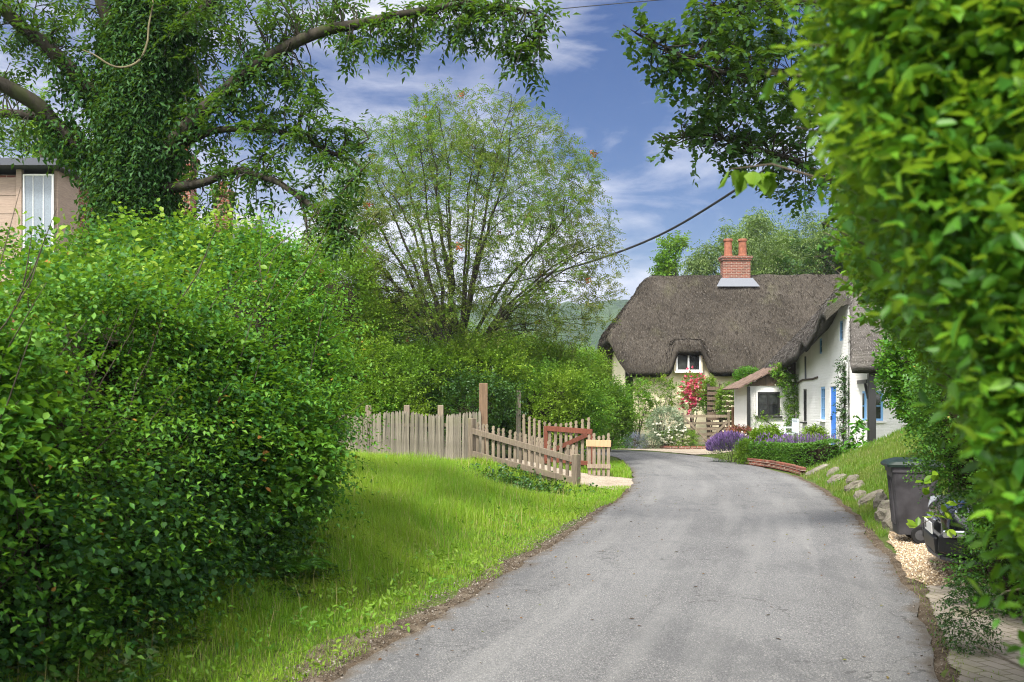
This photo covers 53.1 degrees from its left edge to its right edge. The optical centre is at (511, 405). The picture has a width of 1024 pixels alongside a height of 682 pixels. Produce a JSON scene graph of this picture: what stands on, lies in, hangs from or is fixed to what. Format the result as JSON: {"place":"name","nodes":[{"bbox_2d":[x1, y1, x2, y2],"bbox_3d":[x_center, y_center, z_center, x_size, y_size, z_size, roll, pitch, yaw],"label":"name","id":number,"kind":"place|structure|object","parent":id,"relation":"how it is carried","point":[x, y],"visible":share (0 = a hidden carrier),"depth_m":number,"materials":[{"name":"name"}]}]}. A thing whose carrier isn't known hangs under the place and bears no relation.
{"place":"outdoors","nodes":[
{"label":"outdoors","id":0,"kind":"place"},
{"bbox_2d":[0,0,840,304],"label":"sky","id":1,"kind":"structure","parent":0,"point":[606,103],"materials":[{"name":"blue"}]},
{"bbox_2d":[0,427,948,681],"bbox_3d":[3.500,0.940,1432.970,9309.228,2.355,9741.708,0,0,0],"label":"ground","id":2,"kind":"structure","parent":0,"point":[884,539],"depth_m":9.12,"materials":[{"name":"green plant"}]},
{"bbox_2d":[0,74,203,213],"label":"background tree","id":3,"kind":"object","parent":2,"relation":"on","point":[35,155],"visible":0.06,"depth_m":41.59,"materials":[{"name":"green plant"}]},
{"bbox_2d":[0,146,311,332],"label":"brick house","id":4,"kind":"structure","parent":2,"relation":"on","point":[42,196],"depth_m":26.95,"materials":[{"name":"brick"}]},
{"bbox_2d":[23,174,53,262],"bbox_3d":[-12.465,-4.916,26.970,0.920,2.348,0.160,0,0,0],"label":"window","id":5,"kind":"structure","parent":4,"relation":"in","point":[38,190],"depth_m":26.95,"materials":[{"name":"white paint"}]},
{"bbox_2d":[0,512,350,681],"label":"undergrowth","id":6,"kind":"object","parent":2,"relation":"on","point":[68,676],"visible":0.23,"depth_m":6.74,"materials":[{"name":"green plant"}]},
{"bbox_2d":[0,187,399,681],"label":"mixed hedge","id":7,"kind":"object","parent":2,"relation":"on","point":[172,397],"visible":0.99,"depth_m":7.21,"materials":[{"name":"green plant"}]},
{"bbox_2d":[241,555,334,574],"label":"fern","id":8,"kind":"object","parent":2,"relation":"on","point":[311,561],"visible":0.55,"depth_m":9.03,"materials":[{"name":"green plant"}]},
{"bbox_2d":[0,0,581,269],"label":"ash tree","id":9,"kind":"object","parent":2,"relation":"on","point":[140,90],"visible":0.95,"depth_m":13.94,"materials":[{"name":"green plant"}]},
{"bbox_2d":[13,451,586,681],"bbox_3d":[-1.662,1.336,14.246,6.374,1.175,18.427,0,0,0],"label":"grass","id":10,"kind":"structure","parent":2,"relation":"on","point":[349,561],"depth_m":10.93,"materials":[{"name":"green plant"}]},
{"bbox_2d":[280,228,424,416],"bbox_3d":[-4.621,-1.751,27.305,4.586,6.184,4.346,0,0,0],"label":"garden shrub","id":11,"kind":"object","parent":2,"relation":"on","point":[374,309],"visible":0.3,"depth_m":26.93,"materials":[{"name":"green plant"}]},
{"bbox_2d":[95,458,613,681],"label":"weeds","id":12,"kind":"object","parent":2,"relation":"on","point":[357,635],"visible":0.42,"depth_m":8.08,"materials":[{"name":"green plant"}]},
{"bbox_2d":[333,318,449,420],"bbox_3d":[-3.680,-0.489,26.883,4.149,3.596,3.880,0,0,0],"label":"garden shrub","id":13,"kind":"object","parent":2,"relation":"on","point":[398,362],"visible":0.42,"depth_m":26.34,"materials":[{"name":"green plant"}]},
{"bbox_2d":[335,368,451,442],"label":"garden shrub","id":14,"kind":"object","parent":2,"relation":"on","point":[413,404],"visible":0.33,"depth_m":25.93,"materials":[{"name":"green plant"}]},
{"bbox_2d":[338,405,481,460],"bbox_3d":[-2.685,0.800,23.784,3.983,1.620,0.414,0,0,-6],"label":"paling fence","id":15,"kind":"object","parent":2,"relation":"on","point":[406,441],"visible":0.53,"depth_m":23.71,"materials":[{"name":"brown wood"}]},
{"bbox_2d":[359,286,476,427],"bbox_3d":[-3.966,-1.461,36.078,6.350,5.977,5.381,0,0,0],"label":"garden shrub","id":16,"kind":"object","parent":2,"relation":"on","point":[440,324],"visible":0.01,"depth_m":35.09,"materials":[{"name":"green plant"}]},
{"bbox_2d":[380,329,483,428],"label":"garden shrub","id":17,"kind":"object","parent":2,"relation":"on","point":[432,355],"visible":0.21,"depth_m":27.60,"materials":[{"name":"green plant"}]},
{"bbox_2d":[296,488,628,681],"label":"dirt edge","id":18,"kind":"object","parent":2,"relation":"on","point":[396,637],"visible":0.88,"depth_m":7.62,"materials":[{"name":"brown soil"}]},
{"bbox_2d":[302,75,631,455],"bbox_3d":[-1.431,-3.874,30.089,9.216,11.168,7.863,0,0,-27],"label":"rowan tree","id":19,"kind":"object","parent":2,"relation":"on","point":[447,314],"visible":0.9,"depth_m":28.81,"materials":[{"name":"green plant"}]},
{"bbox_2d":[411,360,533,457],"bbox_3d":[-1.462,0.164,27.563,4.151,2.894,4.335,0,0,0],"label":"garden shrub","id":20,"kind":"object","parent":2,"relation":"on","point":[461,404],"visible":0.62,"depth_m":26.89,"materials":[{"name":"green plant"}]},
{"bbox_2d":[479,383,487,453],"bbox_3d":[-0.670,0.500,24.020,0.200,2.050,0.200,0,0,0],"label":"gate post","id":21,"kind":"object","parent":2,"relation":"on","point":[483,398],"visible":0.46,"depth_m":23.92,"materials":[{"name":"brown wood"}]},
{"bbox_2d":[425,316,549,454],"bbox_3d":[-0.955,-0.469,28.493,4.352,4.118,4.132,0,0,0],"label":"garden shrub","id":22,"kind":"object","parent":2,"relation":"on","point":[502,352],"visible":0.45,"depth_m":27.88,"materials":[{"name":"green plant"}]},
{"bbox_2d":[516,391,520,458],"bbox_3d":[0.167,0.650,27.200,0.130,2.100,0.130,0,0,0],"label":"timber post","id":23,"kind":"object","parent":2,"relation":"on","point":[518,421],"visible":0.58,"depth_m":27.14,"materials":[{"name":"brown wood"}]},
{"bbox_2d":[442,461,597,494],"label":"undergrowth","id":24,"kind":"object","parent":2,"relation":"on","point":[509,479],"visible":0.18,"depth_m":21.40,"materials":[{"name":"green plant"}]},
{"bbox_2d":[468,418,580,485],"bbox_3d":[0.216,1.094,22.468,3.136,1.612,0.140,0,0,41],"label":"picket fence","id":25,"kind":"object","parent":2,"relation":"on","point":[475,433],"visible":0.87,"depth_m":22.39,"materials":[{"name":"grey wood"}]},
{"bbox_2d":[469,325,593,445],"bbox_3d":[-0.158,-0.747,37.161,5.563,4.767,5.214,0,0,-22],"label":"garden shrub","id":26,"kind":"object","parent":2,"relation":"on","point":[518,337],"visible":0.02,"depth_m":36.30,"materials":[{"name":"green plant"}]},
{"bbox_2d":[522,414,592,466],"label":"picket gate","id":27,"kind":"structure","parent":2,"relation":"on","point":[570,430],"depth_m":25.88,"materials":[{"name":"grey wood"}]},
{"bbox_2d":[487,351,635,460],"bbox_3d":[0.992,0.091,28.779,4.985,3.275,4.032,0,0,0],"label":"garden shrub","id":28,"kind":"object","parent":2,"relation":"on","point":[559,405],"visible":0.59,"depth_m":28.06,"materials":[{"name":"green plant"}]},
{"bbox_2d":[507,332,625,432],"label":"garden shrub","id":29,"kind":"object","parent":2,"relation":"on","point":[550,352],"visible":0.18,"depth_m":30.26,"materials":[{"name":"green plant"}]},
{"bbox_2d":[542,359,630,460],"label":"garden shrub","id":30,"kind":"object","parent":2,"relation":"on","point":[603,377],"visible":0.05,"depth_m":30.07,"materials":[{"name":"green plant"}]},
{"bbox_2d":[551,457,631,477],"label":"grass","id":31,"kind":"structure","parent":2,"relation":"on","point":[620,469],"depth_m":25.62,"materials":[{"name":"green plant"}]},
{"bbox_2d":[564,337,626,386],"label":"garden shrub","id":32,"kind":"object","parent":2,"relation":"on","point":[597,355],"visible":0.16,"depth_m":41.79,"materials":[{"name":"green plant"}]},
{"bbox_2d":[605,436,635,448],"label":"garden plant","id":33,"kind":"object","parent":2,"relation":"on","point":[621,445],"visible":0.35,"depth_m":40.31,"materials":[{"name":"green plant"}]},
{"bbox_2d":[596,375,651,450],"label":"garden shrub","id":34,"kind":"object","parent":2,"relation":"on","point":[626,418],"visible":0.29,"depth_m":36.57,"materials":[{"name":"green plant"}]},
{"bbox_2d":[620,430,649,448],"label":"catmint","id":35,"kind":"object","parent":2,"relation":"on","point":[636,438],"visible":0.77,"depth_m":40.10,"materials":[{"name":"grey plant"}]},
{"bbox_2d":[622,374,655,445],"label":"climbing vine","id":36,"kind":"object","parent":2,"relation":"on","point":[650,403],"visible":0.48,"depth_m":42.52,"materials":[{"name":"green plant"}]},
{"bbox_2d":[638,431,665,448],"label":"catmint","id":37,"kind":"object","parent":2,"relation":"on","point":[653,440],"visible":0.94,"depth_m":40.08,"materials":[{"name":"plant"}]},
{"bbox_2d":[632,373,681,445],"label":"climbing vine","id":38,"kind":"object","parent":2,"relation":"on","point":[668,387],"visible":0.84,"depth_m":43.23,"materials":[{"name":"green plant"}]},
{"bbox_2d":[645,405,686,445],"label":"silver shrub","id":39,"kind":"object","parent":2,"relation":"on","point":[673,415],"visible":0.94,"depth_m":40.28,"materials":[{"name":"green plant"}]},
{"bbox_2d":[646,230,693,275],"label":"broadleaf tree","id":40,"kind":"object","parent":2,"relation":"on","point":[669,266],"visible":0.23,"depth_m":53.47,"materials":[{"name":"green plant"}]},
{"bbox_2d":[618,447,730,453],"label":"cottage forecourt","id":41,"kind":"structure","parent":2,"relation":"on","point":[693,451],"depth_m":38.49,"materials":[{"name":"beige gravel"}]},
{"bbox_2d":[649,445,706,448],"bbox_3d":[6.699,1.625,40.089,3.123,0.098,0.848,0,0,22],"label":"brick edging","id":42,"kind":"object","parent":41,"relation":"on","point":[686,447],"visible":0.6,"depth_m":39.76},
{"bbox_2d":[659,426,700,447],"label":"garden plant","id":43,"kind":"object","parent":2,"relation":"on","point":[689,432],"visible":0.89,"depth_m":40.32,"materials":[{"name":"green plant"}]},
{"bbox_2d":[676,366,705,445],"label":"pink rose","id":44,"kind":"object","parent":2,"relation":"on","point":[691,393],"visible":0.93,"depth_m":42.40,"materials":[{"name":"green plant"}]},
{"bbox_2d":[681,412,729,444],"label":"farm gate","id":45,"kind":"structure","parent":2,"relation":"on","point":[727,422],"depth_m":40.77,"materials":[{"name":"brown wood"}]},
{"bbox_2d":[697,373,718,431],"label":"evergreen column","id":46,"kind":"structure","parent":2,"relation":"on","point":[708,380],"depth_m":42.09,"materials":[{"name":"green plant"}]},
{"bbox_2d":[707,384,733,438],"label":"slatted fence","id":47,"kind":"object","parent":2,"relation":"on","point":[709,398],"visible":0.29,"depth_m":41.78,"materials":[{"name":"brown wood"}]},
{"bbox_2d":[597,238,847,444],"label":"thatched cottage","id":48,"kind":"structure","parent":2,"relation":"on","point":[728,321],"depth_m":45.17,"materials":[{"name":"brown plant"}]},
{"bbox_2d":[674,355,702,372],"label":"window","id":49,"kind":"structure","parent":48,"relation":"in","point":[682,361],"depth_m":43.71,"materials":[{"name":"white paint"}]},
{"bbox_2d":[713,381,733,430],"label":"rose bush","id":50,"kind":"object","parent":2,"relation":"on","point":[719,402],"visible":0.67,"depth_m":41.42,"materials":[{"name":"green plant"}]},
{"bbox_2d":[704,430,746,462],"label":"lavender","id":51,"kind":"object","parent":2,"relation":"on","point":[725,441],"visible":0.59,"depth_m":30.09,"materials":[{"name":"purple plant"}]},
{"bbox_2d":[722,424,752,445],"bbox_3d":[7.374,1.152,32.956,1.219,1.164,1.150,0,0,0],"label":"dark heuchera","id":52,"kind":"object","parent":2,"relation":"on","point":[739,429],"visible":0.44,"depth_m":32.85,"materials":[{"name":"red plant"}]},
{"bbox_2d":[729,436,757,463],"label":"garden plant","id":53,"kind":"object","parent":2,"relation":"on","point":[742,445],"visible":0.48,"depth_m":29.27,"materials":[{"name":"green plant"}]},
{"bbox_2d":[732,365,758,385],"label":"garden plant","id":54,"kind":"object","parent":2,"relation":"on","point":[738,376],"visible":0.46,"depth_m":42.21,"materials":[{"name":"green plant"}]},
{"bbox_2d":[678,206,820,275],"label":"willow tree","id":55,"kind":"object","parent":2,"relation":"on","point":[701,264],"visible":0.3,"depth_m":57.70,"materials":[{"name":"green plant"}]},
{"bbox_2d":[744,423,784,453],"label":"lime shrub","id":56,"kind":"object","parent":2,"relation":"on","point":[755,432],"visible":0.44,"depth_m":29.41,"materials":[{"name":"green plant"}]},
{"bbox_2d":[744,458,805,474],"bbox_3d":[6.965,1.580,26.938,0.359,0.188,4.799,0,0,-3],"label":"brick edging","id":57,"kind":"object","parent":2,"relation":"on","point":[792,468],"visible":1,"depth_m":26.93,"materials":[{"name":"red brick"}]},
{"bbox_2d":[717,207,851,274],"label":"willow tree","id":58,"kind":"object","parent":2,"relation":"on","point":[813,237],"visible":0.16,"depth_m":55.57,"materials":[{"name":"green plant"}]},
{"bbox_2d":[768,362,800,434],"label":"climbing rose","id":59,"kind":"object","parent":2,"relation":"on","point":[789,384],"visible":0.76,"depth_m":37.02,"materials":[{"name":"green plant"}]},
{"bbox_2d":[612,0,964,492],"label":"oak tree","id":60,"kind":"object","parent":2,"relation":"on","point":[674,61],"visible":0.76,"depth_m":11.46,"materials":[{"name":"green plant"}]},
{"bbox_2d":[779,418,798,434],"bbox_3d":[9.180,0.889,34.000,0.500,0.915,1.120,0,0,6],"label":"garden bench","id":61,"kind":"object","parent":2,"relation":"on","point":[795,425],"visible":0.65,"depth_m":33.71,"materials":[{"name":"white paint"}]},
{"bbox_2d":[748,438,842,467],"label":"clipped box hedge","id":62,"kind":"object","parent":2,"relation":"on","point":[803,455],"visible":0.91,"depth_m":26.07,"materials":[{"name":"green plant"}]},
{"bbox_2d":[738,431,857,448],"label":"lavender","id":63,"kind":"object","parent":2,"relation":"on","point":[791,438],"visible":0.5,"depth_m":28.45,"materials":[{"name":"purple plant"}]},
{"bbox_2d":[768,193,843,274],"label":"dark tree","id":64,"kind":"object","parent":2,"relation":"on","point":[785,261],"visible":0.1,"depth_m":53.88,"materials":[{"name":"green plant"}]},
{"bbox_2d":[722,278,907,447],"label":"white cottage","id":65,"kind":"structure","parent":2,"relation":"on","point":[818,344],"depth_m":31.40,"materials":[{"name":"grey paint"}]},
{"bbox_2d":[755,392,781,417],"bbox_3d":[9.410,-0.031,37.573,0.980,0.938,0.165,0,0,0],"label":"window","id":66,"kind":"structure","parent":65,"relation":"in","point":[769,402],"depth_m":37.63,"materials":[{"name":"black glass"}]},
{"bbox_2d":[800,389,806,423],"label":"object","id":67,"kind":"structure","parent":65,"relation":"in","point":[805,390],"depth_m":35.84,"materials":[{"name":"black paint"}]},
{"bbox_2d":[817,387,824,421],"bbox_3d":[9.826,-0.046,32.449,0.175,1.107,0.820,0,0,6],"label":"window","id":68,"kind":"structure","parent":65,"relation":"in","point":[822,388],"depth_m":32.44,"materials":[{"name":"blue glass"}]},
{"bbox_2d":[830,387,835,444],"bbox_3d":[9.708,0.370,30.875,0.080,1.880,0.892,0,0,6],"label":"door","id":69,"kind":"structure","parent":65,"relation":"in","point":[833,398],"depth_m":30.95,"materials":[{"name":"blue paint"}]},
{"bbox_2d":[841,362,847,448],"bbox_3d":[9.418,0.043,29.033,0.040,2.515,0.740,0,0,6],"label":"trellis","id":70,"kind":"object","parent":65,"relation":"attached to","point":[846,398],"visible":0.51,"depth_m":28.69,"materials":[{"name":"green plant"}]},
{"bbox_2d":[853,391,866,422],"bbox_3d":[9.705,0.039,28.437,0.420,0.877,0.165,0,0,6],"label":"window","id":71,"kind":"structure","parent":65,"relation":"in","point":[864,400],"depth_m":28.46,"materials":[{"name":"blue paint"}]},
{"bbox_2d":[876,391,885,422],"bbox_3d":[10.152,0.039,28.389,0.400,0.877,0.165,0,0,6],"label":"window","id":72,"kind":"structure","parent":65,"relation":"in","point":[879,407],"depth_m":28.44,"materials":[{"name":"blue paint"}]},
{"bbox_2d":[801,423,829,439],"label":"garden plant","id":73,"kind":"object","parent":2,"relation":"on","point":[813,429],"visible":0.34,"depth_m":29.68,"materials":[{"name":"green plant"}]},
{"bbox_2d":[804,464,829,475],"bbox_3d":[7.279,1.542,24.455,0.748,0.134,0.280,-25,6,-5],"label":"bank stone","id":74,"kind":"object","parent":2,"relation":"on","point":[817,468],"visible":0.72,"depth_m":24.38,"materials":[{"name":"beige stone"}]},
{"bbox_2d":[827,474,846,484],"bbox_3d":[6.874,1.568,21.668,0.444,0.194,0.256,-25,12,-10],"label":"bank stone","id":75,"kind":"object","parent":2,"relation":"on","point":[834,477],"visible":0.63,"depth_m":21.60,"materials":[{"name":"beige stone"}]},
{"bbox_2d":[829,355,849,452],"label":"climbing rose","id":76,"kind":"object","parent":2,"relation":"on","point":[843,413],"visible":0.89,"depth_m":28.79,"materials":[{"name":"green plant"}]},
{"bbox_2d":[839,431,856,452],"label":"hollyhock","id":77,"kind":"object","parent":2,"relation":"on","point":[849,444],"visible":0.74,"depth_m":27.90,"materials":[{"name":"green plant"}]},
{"bbox_2d":[846,415,861,451],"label":"hollyhock","id":78,"kind":"object","parent":2,"relation":"on","point":[855,430],"visible":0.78,"depth_m":27.59,"materials":[{"name":"green plant"}]},
{"bbox_2d":[844,480,864,492],"bbox_3d":[6.517,1.548,19.477,0.388,0.250,0.285,-25,15,-5],"label":"bank stone","id":79,"kind":"object","parent":2,"relation":"on","point":[857,483],"visible":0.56,"depth_m":19.41,"materials":[{"name":"grey stone"}]},
{"bbox_2d":[856,419,868,445],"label":"hollyhock","id":80,"kind":"object","parent":2,"relation":"on","point":[859,424],"visible":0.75,"depth_m":27.18,"materials":[{"name":"green plant"}]},
{"bbox_2d":[718,0,1023,681],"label":"privet hedge","id":81,"kind":"object","parent":2,"relation":"on","point":[920,121],"visible":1,"depth_m":1.74,"materials":[{"name":"green plant"}]},
{"bbox_2d":[793,425,948,536],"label":"grass","id":82,"kind":"structure","parent":2,"relation":"on","point":[873,464],"depth_m":21.53,"materials":[{"name":"green plant"}]},
{"bbox_2d":[858,489,883,506],"bbox_3d":[5.980,1.569,17.076,0.556,0.220,0.221,-25,19,-10],"label":"bank stone","id":83,"kind":"object","parent":2,"relation":"on","point":[865,499],"visible":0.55,"depth_m":17.00,"materials":[{"name":"grey stone"}]},
{"bbox_2d":[792,475,961,681],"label":"dirt edge","id":84,"kind":"object","parent":2,"relation":"on","point":[925,610],"visible":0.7,"depth_m":8.76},
{"bbox_2d":[908,576,998,681],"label":"weeds","id":85,"kind":"object","parent":84,"relation":"on","point":[921,585],"visible":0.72,"depth_m":7.63,"materials":[{"name":"green plant"}]},
{"bbox_2d":[873,492,887,510],"bbox_3d":[5.789,1.559,16.081,0.214,0.403,0.326,-2,24,39],"label":"bank stone","id":86,"kind":"object","parent":2,"relation":"on","point":[879,498],"visible":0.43,"depth_m":15.97,"materials":[{"name":"grey stone"}]},
{"bbox_2d":[874,500,889,524],"bbox_3d":[5.388,1.597,14.577,0.397,0.533,0.306,-26,15,-16],"label":"bank stone","id":87,"kind":"object","parent":2,"relation":"on","point":[881,511],"visible":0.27,"depth_m":14.50,"materials":[{"name":"grey stone"}]},
{"bbox_2d":[882,508,892,530],"bbox_3d":[5.288,1.631,13.847,0.693,0.611,0.386,-28,5,-26],"label":"bank stone","id":88,"kind":"object","parent":2,"relation":"on","point":[886,522],"visible":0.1,"depth_m":13.73,"materials":[{"name":"grey stone"}]},
{"bbox_2d":[870,333,933,437],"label":"bank shrub","id":89,"kind":"object","parent":2,"relation":"on","point":[895,375],"visible":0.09,"depth_m":18.34,"materials":[{"name":"green plant"}]},
{"bbox_2d":[902,348,941,448],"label":"bank shrub","id":90,"kind":"object","parent":2,"relation":"on","point":[907,373],"visible":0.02,"depth_m":16.07,"materials":[{"name":"green plant"}]},
{"bbox_2d":[886,531,989,585],"bbox_3d":[5.763,1.377,11.896,3.780,0.618,4.800,0,0,0],"label":"gravel pad","id":91,"kind":"object","parent":2,"relation":"on","point":[913,569],"visible":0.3,"depth_m":10.65,"materials":[{"name":"beige gravel"}]},
{"bbox_2d":[880,457,944,543],"bbox_3d":[5.008,1.169,12.744,0.737,1.032,0.630,0,0,12],"label":"wheelie bin","id":92,"kind":"object","parent":91,"relation":"on","point":[904,499],"visible":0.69,"depth_m":12.53,"materials":[{"name":"grey plastic"}]},
{"bbox_2d":[922,489,993,564],"bbox_3d":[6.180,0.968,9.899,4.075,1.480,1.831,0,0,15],"label":"box","id":93,"kind":"object","parent":91,"relation":"on","point":[936,537],"visible":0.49,"depth_m":9.84,"materials":[{"name":"black paint"}]},
{"bbox_2d":[897,356,999,524],"bbox_3d":[4.579,0.079,8.761,2.453,2.111,1.780,0,0,0],"label":"box bush","id":94,"kind":"object","parent":2,"relation":"on","point":[953,467],"visible":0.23,"depth_m":8.82,"materials":[{"name":"green plant"}]},
{"bbox_2d":[906,471,976,537],"bbox_3d":[4.067,1.071,8.678,1.403,1.062,0.373,0,0,-4],"label":"bramble spray","id":95,"kind":"object","parent":94,"relation":"hanging from","point":[934,476],"visible":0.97,"depth_m":8.63,"materials":[{"name":"green plant"}]},
{"bbox_2d":[929,570,1019,657],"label":"conifer sprig","id":96,"kind":"object","parent":2,"relation":"on","point":[949,601],"visible":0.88,"depth_m":6.97,"materials":[{"name":"green plant"}]},
{"bbox_2d":[930,468,1023,621],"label":"box bush","id":97,"kind":"object","parent":2,"relation":"on","point":[992,562],"visible":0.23,"depth_m":8.38,"materials":[{"name":"green plant"}]},
{"bbox_2d":[969,460,1023,581],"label":"box bush","id":98,"kind":"object","parent":2,"relation":"on","point":[990,509],"visible":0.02,"depth_m":7.55,"materials":[{"name":"green plant"}]},
{"bbox_2d":[398,300,628,384],"bbox_3d":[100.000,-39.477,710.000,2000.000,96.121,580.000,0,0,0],"label":"hill","id":99,"kind":"structure","parent":0,"point":[613,309],"depth_m":625.61,"materials":[{"name":"green plant"}]},
{"bbox_2d":[415,0,658,27],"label":"overhead wire","id":100,"kind":"object","parent":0,"point":[595,5],"visible":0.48,"depth_m":27.45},
{"bbox_2d":[505,458,632,489],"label":"driveway","id":101,"kind":"structure","parent":0,"point":[608,481],"depth_m":23.21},
{"bbox_2d":[586,433,610,475],"bbox_3d":[2.076,1.165,24.513,0.604,1.030,0.083,0,0,15],"label":"lane fence","id":102,"kind":"object","parent":101,"relation":"on","point":[594,443],"visible":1,"depth_m":24.51,"materials":[{"name":"grey wood"}]},
{"bbox_2d":[428,127,818,297],"bbox_3d":[1.333,-6.920,42.418,2.030,2.668,40.065,0,0,-26],"label":"overhead wire","id":103,"kind":"object","parent":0,"point":[688,219],"visible":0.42,"depth_m":35.62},
{"bbox_2d":[332,449,938,681],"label":"road","id":104,"kind":"structure","parent":0,"point":[717,624],"depth_m":8.64,"materials":[{"name":"grey asphalt"}]},
{"bbox_2d":[272,501,609,681],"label":"gravel","id":105,"kind":"structure","parent":104,"relation":"on","point":[436,597],"depth_m":8.80,"materials":[{"name":"gravel"}]},
{"bbox_2d":[378,471,922,678],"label":"fallen leaves","id":106,"kind":"object","parent":104,"relation":"on","point":[646,595],"visible":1,"depth_m":10.04,"materials":[{"name":"brown plant"}]},
{"bbox_2d":[847,519,960,680],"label":"gravel","id":107,"kind":"structure","parent":104,"relation":"on","point":[913,607],"depth_m":8.39,"materials":[{"name":"brown gravel"}]},
{"bbox_2d":[925,586,1023,681],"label":"block paving","id":108,"kind":"structure","parent":0,"point":[977,664],"depth_m":7.17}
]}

